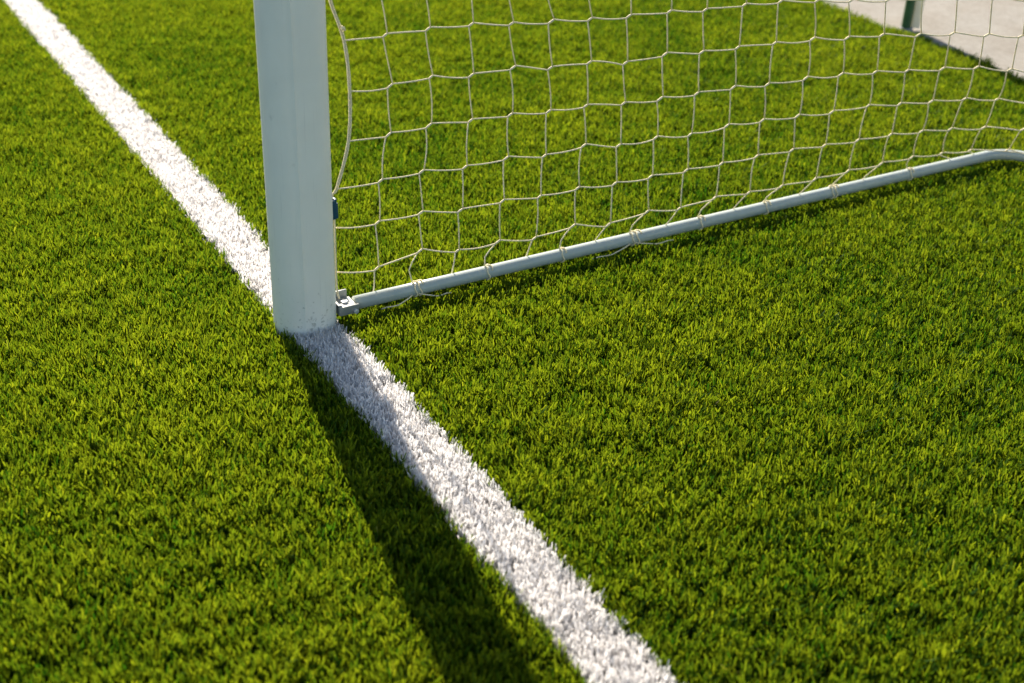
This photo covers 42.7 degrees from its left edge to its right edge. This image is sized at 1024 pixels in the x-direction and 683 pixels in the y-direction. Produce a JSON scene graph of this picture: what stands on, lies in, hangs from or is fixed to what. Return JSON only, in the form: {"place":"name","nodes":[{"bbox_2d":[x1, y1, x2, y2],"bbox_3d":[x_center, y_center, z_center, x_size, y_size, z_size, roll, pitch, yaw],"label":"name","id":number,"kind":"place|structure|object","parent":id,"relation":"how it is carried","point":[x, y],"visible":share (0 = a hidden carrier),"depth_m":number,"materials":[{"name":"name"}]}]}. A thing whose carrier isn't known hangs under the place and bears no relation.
{"place":"outdoors","nodes":[
{"label":"outdoors","id":0,"kind":"place"},
{"bbox_2d":[0,0,1023,682],"bbox_3d":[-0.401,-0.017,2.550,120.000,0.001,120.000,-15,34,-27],"label":"ground","id":1,"kind":"structure","parent":0,"point":[494,570],"depth_m":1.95,"materials":[{"name":"green plant"}]},
{"bbox_2d":[3,0,676,682],"bbox_3d":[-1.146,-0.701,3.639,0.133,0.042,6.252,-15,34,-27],"label":"goal line","id":2,"kind":"object","parent":1,"relation":"on","point":[495,524],"visible":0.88,"depth_m":2.22,"materials":[{"name":"white paint"}]},
{"bbox_2d":[253,0,1023,340],"bbox_3d":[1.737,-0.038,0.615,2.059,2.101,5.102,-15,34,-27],"label":"football goal","id":3,"kind":"object","parent":1,"relation":"on","point":[293,98],"visible":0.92,"depth_m":2.39,"materials":[{"name":"white paint"}]},
{"bbox_2d":[328,0,1023,308],"bbox_3d":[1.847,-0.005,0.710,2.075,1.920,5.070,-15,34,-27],"label":"goal net","id":4,"kind":"object","parent":3,"relation":"hanging from","point":[342,29],"visible":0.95,"depth_m":2.66,"materials":[{"name":"white fabric"}]},
{"bbox_2d":[824,0,1023,81],"bbox_3d":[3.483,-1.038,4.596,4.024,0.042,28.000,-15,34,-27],"label":"path","id":5,"kind":"structure","parent":0,"point":[973,17],"depth_m":4.53,"materials":[{"name":"beige concrete"}]},
{"bbox_2d":[900,0,924,32],"bbox_3d":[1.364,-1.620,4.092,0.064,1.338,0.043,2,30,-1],"label":"fence post","id":6,"kind":"object","parent":5,"relation":"on","point":[911,16],"visible":0.73,"depth_m":4.39,"materials":[{"name":"green metal"}]}
]}

